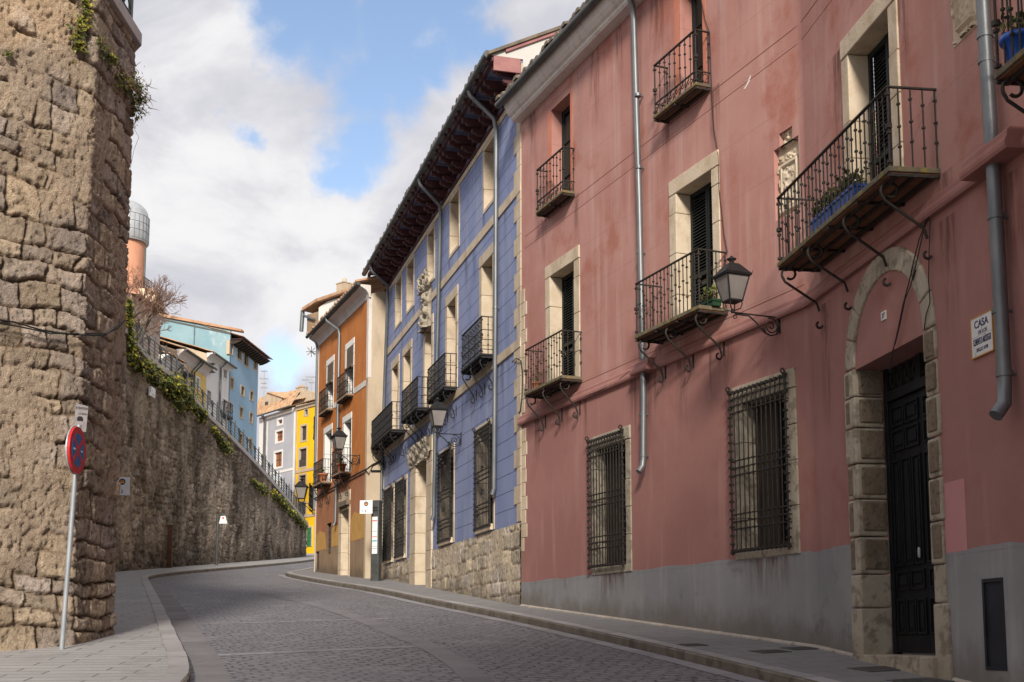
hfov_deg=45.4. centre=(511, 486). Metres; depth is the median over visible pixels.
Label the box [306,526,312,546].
doorway
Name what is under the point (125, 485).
bus stop sign
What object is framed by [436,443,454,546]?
window
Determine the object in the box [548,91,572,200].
window
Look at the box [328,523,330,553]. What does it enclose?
window
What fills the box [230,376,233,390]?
window
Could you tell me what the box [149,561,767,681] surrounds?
cobbled street
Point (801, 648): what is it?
drain cover
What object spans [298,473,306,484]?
window
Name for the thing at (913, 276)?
cable
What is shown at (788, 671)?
kerb
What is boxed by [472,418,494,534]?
window
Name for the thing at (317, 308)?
plastered house
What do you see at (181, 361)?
white house
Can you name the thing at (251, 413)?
window
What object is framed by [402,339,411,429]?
window
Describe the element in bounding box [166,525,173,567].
rusted post
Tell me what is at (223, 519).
street lamp
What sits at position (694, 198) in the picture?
window
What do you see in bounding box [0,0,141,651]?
stone bastion
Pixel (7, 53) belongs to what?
ivy
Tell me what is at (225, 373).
window
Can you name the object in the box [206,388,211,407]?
window
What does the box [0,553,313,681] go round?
pavement
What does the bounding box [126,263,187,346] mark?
bare tree
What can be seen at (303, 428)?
window
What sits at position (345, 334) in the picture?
orange house
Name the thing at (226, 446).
ivy
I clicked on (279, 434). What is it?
window
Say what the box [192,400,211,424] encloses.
ivy
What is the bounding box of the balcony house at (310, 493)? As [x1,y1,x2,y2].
[308,416,314,515]
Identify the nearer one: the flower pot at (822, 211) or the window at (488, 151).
the flower pot at (822, 211)
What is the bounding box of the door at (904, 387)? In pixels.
[883,351,941,653]
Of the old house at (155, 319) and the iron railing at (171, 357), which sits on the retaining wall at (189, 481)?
the iron railing at (171, 357)
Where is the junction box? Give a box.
[148,386,155,397]
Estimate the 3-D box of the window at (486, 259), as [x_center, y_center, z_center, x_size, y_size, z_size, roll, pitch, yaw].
[-0.368,-4.225,28.814,0.486,2.770,1.480,2,-7,-16]
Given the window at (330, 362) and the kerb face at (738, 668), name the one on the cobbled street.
the kerb face at (738, 668)
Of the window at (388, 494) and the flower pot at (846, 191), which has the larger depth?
the window at (388, 494)
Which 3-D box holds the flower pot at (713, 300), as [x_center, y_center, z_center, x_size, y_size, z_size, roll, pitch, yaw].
[2.958,-2.849,18.392,0.281,0.358,0.436,2,-7,-13]
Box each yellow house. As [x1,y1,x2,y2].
[160,340,217,407]
[281,390,314,552]
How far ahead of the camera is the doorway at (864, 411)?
14.57 m
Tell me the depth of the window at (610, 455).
21.78 m
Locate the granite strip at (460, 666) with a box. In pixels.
[262,593,493,681]
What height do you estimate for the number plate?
0.100 m
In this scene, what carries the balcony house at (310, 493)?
on the ground
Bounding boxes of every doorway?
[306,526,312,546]
[337,489,350,575]
[407,434,432,587]
[844,246,952,679]
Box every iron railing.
[121,0,133,18]
[126,320,304,516]
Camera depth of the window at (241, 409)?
79.18 m
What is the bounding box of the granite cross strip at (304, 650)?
[172,618,415,655]
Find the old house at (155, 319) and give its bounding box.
[126,291,168,361]
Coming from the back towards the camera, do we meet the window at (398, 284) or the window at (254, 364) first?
the window at (254, 364)
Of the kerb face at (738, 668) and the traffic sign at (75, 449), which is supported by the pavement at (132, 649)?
the traffic sign at (75, 449)
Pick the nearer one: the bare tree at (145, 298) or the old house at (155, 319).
the bare tree at (145, 298)
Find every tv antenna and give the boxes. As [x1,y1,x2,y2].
[260,370,267,397]
[306,346,315,356]
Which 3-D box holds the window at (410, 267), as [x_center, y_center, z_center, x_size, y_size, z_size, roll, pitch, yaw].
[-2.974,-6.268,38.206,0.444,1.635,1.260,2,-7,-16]
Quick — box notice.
[74,403,87,431]
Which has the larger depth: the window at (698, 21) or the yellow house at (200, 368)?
the yellow house at (200, 368)
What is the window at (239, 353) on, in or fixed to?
in the tower house at (244, 355)
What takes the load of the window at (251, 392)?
in the tower house at (244, 355)
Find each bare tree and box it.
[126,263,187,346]
[129,274,176,336]
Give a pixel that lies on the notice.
(81, 414)
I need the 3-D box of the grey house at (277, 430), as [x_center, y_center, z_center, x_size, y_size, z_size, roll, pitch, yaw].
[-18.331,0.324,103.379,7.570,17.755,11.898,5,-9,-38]
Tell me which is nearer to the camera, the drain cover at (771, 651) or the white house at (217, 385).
the drain cover at (771, 651)
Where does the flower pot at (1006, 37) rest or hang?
on the pink house at (815, 472)
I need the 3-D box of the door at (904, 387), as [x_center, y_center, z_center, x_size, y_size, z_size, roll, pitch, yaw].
[4.653,0.140,13.824,0.125,3.691,1.820,1,-7,-7]
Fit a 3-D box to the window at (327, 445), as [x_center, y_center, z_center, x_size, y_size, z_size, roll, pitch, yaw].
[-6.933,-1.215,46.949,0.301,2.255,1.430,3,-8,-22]
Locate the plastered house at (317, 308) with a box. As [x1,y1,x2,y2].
[299,277,352,331]
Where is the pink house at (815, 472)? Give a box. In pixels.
[495,0,1023,681]
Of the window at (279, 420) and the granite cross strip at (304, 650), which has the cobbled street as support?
the granite cross strip at (304, 650)
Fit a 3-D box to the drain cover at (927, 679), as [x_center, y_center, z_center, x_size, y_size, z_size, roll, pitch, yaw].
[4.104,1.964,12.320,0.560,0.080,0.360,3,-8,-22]
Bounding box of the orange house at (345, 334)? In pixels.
[305,276,385,577]
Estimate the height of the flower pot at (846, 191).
0.453 m
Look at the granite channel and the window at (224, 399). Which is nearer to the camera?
the granite channel
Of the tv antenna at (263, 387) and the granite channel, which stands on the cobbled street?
the granite channel
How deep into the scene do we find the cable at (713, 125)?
18.93 m
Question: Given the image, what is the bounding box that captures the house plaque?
[970,309,994,359]
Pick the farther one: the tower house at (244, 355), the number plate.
the tower house at (244, 355)
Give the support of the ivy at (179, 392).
attached to the retaining wall at (189, 481)
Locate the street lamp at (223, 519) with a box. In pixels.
[215,513,227,564]
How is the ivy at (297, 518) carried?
attached to the retaining wall at (189, 481)
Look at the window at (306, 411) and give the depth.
96.19 m
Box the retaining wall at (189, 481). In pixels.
[114,328,308,571]
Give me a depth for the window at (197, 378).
71.07 m
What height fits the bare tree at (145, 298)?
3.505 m
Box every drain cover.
[677,643,707,646]
[748,649,791,653]
[780,646,818,649]
[847,666,900,671]
[886,677,954,681]
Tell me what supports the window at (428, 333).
in the blue house at (444, 265)
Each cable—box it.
[0,319,125,336]
[312,460,380,499]
[512,358,522,413]
[701,0,727,251]
[889,217,928,371]
[924,220,930,329]
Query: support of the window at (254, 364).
in the tower house at (244, 355)
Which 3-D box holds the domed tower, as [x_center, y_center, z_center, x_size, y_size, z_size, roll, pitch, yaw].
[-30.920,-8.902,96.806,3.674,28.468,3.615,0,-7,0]
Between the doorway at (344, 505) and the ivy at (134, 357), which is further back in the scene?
the ivy at (134, 357)
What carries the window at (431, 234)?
in the blue house at (444, 265)
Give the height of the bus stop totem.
2.603 m
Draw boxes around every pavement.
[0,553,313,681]
[292,568,938,681]
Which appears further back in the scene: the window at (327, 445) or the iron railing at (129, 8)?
the window at (327, 445)
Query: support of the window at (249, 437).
in the tower house at (244, 355)
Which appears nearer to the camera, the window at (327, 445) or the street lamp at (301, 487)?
the window at (327, 445)
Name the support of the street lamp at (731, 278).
attached to the pink house at (815, 472)
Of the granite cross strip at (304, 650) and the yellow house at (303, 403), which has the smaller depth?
the granite cross strip at (304, 650)
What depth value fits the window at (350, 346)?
44.41 m
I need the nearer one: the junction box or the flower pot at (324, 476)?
the flower pot at (324, 476)
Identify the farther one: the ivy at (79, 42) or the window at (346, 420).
the window at (346, 420)
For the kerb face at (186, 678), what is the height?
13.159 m
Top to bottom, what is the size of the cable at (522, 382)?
1.236 m
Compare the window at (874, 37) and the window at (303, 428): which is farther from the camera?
the window at (303, 428)
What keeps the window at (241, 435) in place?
in the tower house at (244, 355)
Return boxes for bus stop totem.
[360,500,382,580]
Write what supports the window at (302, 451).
in the yellow house at (303, 403)
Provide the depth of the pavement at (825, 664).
17.05 m
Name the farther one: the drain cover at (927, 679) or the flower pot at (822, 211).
the flower pot at (822, 211)
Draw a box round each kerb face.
[141,559,313,681]
[286,568,818,681]
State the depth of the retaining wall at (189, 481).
56.53 m
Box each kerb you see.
[141,559,309,681]
[287,567,840,681]
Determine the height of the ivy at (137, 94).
1.064 m
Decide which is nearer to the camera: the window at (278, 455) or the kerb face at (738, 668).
the kerb face at (738, 668)
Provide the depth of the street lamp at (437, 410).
30.62 m
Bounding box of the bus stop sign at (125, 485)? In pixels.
[117,477,129,494]
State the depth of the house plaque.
11.84 m
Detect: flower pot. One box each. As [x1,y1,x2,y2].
[318,467,327,481]
[336,457,346,471]
[531,371,541,387]
[700,284,721,306]
[810,187,838,232]
[831,165,871,213]
[998,6,1023,61]
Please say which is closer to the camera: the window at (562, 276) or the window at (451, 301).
the window at (562, 276)
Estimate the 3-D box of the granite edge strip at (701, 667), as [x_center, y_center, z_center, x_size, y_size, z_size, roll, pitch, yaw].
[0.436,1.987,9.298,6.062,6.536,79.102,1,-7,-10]
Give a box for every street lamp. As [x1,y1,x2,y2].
[215,513,227,564]
[294,478,314,512]
[330,427,359,464]
[426,397,461,446]
[711,256,780,335]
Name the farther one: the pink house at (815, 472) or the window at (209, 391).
the window at (209, 391)
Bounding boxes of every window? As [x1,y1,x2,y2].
[195,376,199,389]
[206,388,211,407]
[222,397,227,413]
[223,368,227,380]
[226,340,233,355]
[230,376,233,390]
[237,348,241,361]
[239,406,243,419]
[240,433,242,444]
[241,384,244,397]
[243,353,248,368]
[248,437,252,451]
[249,411,252,424]
[250,389,253,401]
[253,361,256,371]
[273,449,282,469]
[275,428,283,443]
[277,417,282,425]
[297,501,306,513]
[298,446,307,468]
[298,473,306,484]
[300,423,307,442]
[303,408,308,416]
[323,423,332,481]
[325,354,334,407]
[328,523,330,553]
[342,412,351,471]
[344,337,354,393]
[382,482,394,564]
[390,353,399,428]
[393,474,407,560]
[395,273,401,329]
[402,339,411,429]
[406,254,414,315]
[423,313,433,406]
[427,223,434,283]
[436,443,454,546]
[445,284,457,388]
[449,185,459,258]
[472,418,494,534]
[479,242,492,353]
[483,134,493,214]
[545,245,579,381]
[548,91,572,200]
[584,425,631,574]
[668,149,721,317]
[674,0,706,96]
[725,367,800,559]
[840,0,903,182]
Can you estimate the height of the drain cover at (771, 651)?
0.073 m
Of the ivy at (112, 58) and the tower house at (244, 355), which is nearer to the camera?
the ivy at (112, 58)
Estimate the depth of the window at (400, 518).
38.17 m
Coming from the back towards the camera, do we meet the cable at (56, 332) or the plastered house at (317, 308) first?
the plastered house at (317, 308)
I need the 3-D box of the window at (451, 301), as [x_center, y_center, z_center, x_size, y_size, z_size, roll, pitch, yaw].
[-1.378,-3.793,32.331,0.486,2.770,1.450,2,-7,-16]
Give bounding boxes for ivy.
[3,49,14,59]
[66,0,99,63]
[97,28,123,70]
[112,63,158,128]
[126,297,150,382]
[140,350,168,391]
[160,367,201,420]
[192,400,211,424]
[209,424,234,457]
[251,478,269,496]
[270,488,289,514]
[288,505,307,531]
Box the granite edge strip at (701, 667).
[278,575,765,681]
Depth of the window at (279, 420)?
99.56 m
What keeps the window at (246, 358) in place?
in the tower house at (244, 355)
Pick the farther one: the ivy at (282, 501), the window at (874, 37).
the ivy at (282, 501)
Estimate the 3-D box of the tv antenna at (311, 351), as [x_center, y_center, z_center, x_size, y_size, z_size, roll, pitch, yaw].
[-8.021,-5.464,49.451,0.597,0.443,0.249,-4,-8,28]
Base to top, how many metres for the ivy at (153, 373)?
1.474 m
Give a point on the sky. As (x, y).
(285, 138)
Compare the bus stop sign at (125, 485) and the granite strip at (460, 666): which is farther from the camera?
the bus stop sign at (125, 485)
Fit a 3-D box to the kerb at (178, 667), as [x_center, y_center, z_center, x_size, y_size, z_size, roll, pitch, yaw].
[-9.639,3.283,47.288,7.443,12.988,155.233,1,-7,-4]
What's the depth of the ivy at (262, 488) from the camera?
67.83 m
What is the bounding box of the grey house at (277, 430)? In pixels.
[257,384,308,502]
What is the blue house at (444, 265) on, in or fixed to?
on the ground
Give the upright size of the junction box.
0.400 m
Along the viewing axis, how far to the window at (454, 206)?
32.86 m
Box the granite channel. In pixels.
[150,578,230,681]
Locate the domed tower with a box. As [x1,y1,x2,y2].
[126,200,149,292]
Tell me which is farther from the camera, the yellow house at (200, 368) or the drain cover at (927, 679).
the yellow house at (200, 368)
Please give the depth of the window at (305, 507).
95.45 m
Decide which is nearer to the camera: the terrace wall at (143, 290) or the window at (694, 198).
the window at (694, 198)
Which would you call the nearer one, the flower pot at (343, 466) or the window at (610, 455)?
the window at (610, 455)
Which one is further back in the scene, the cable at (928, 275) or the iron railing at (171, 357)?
the iron railing at (171, 357)
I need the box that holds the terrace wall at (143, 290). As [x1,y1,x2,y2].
[138,288,160,302]
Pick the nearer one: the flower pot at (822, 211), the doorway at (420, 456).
the flower pot at (822, 211)
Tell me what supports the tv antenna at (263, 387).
on the grey house at (277, 430)
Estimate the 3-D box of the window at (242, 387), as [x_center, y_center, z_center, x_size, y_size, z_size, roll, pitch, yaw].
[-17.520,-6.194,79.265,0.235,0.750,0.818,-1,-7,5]
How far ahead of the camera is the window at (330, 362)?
47.25 m
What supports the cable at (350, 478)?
attached to the orange house at (345, 334)
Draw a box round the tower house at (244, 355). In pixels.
[159,313,272,457]
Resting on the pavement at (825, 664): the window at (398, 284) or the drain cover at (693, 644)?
the drain cover at (693, 644)
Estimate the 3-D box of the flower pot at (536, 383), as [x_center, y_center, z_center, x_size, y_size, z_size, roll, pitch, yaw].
[0.483,-2.107,24.272,0.206,0.398,0.250,0,-7,0]
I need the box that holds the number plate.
[881,310,886,320]
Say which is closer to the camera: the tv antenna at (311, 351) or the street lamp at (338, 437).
the street lamp at (338, 437)
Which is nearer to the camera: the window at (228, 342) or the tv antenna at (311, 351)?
the tv antenna at (311, 351)
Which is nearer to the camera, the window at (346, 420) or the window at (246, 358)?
the window at (346, 420)
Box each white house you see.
[159,351,186,374]
[160,336,236,430]
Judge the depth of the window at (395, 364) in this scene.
40.52 m
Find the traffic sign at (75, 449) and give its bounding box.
[59,424,85,648]
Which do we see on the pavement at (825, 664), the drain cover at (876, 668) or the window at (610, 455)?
the drain cover at (876, 668)
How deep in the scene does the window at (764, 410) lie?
17.36 m
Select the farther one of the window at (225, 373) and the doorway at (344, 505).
the window at (225, 373)

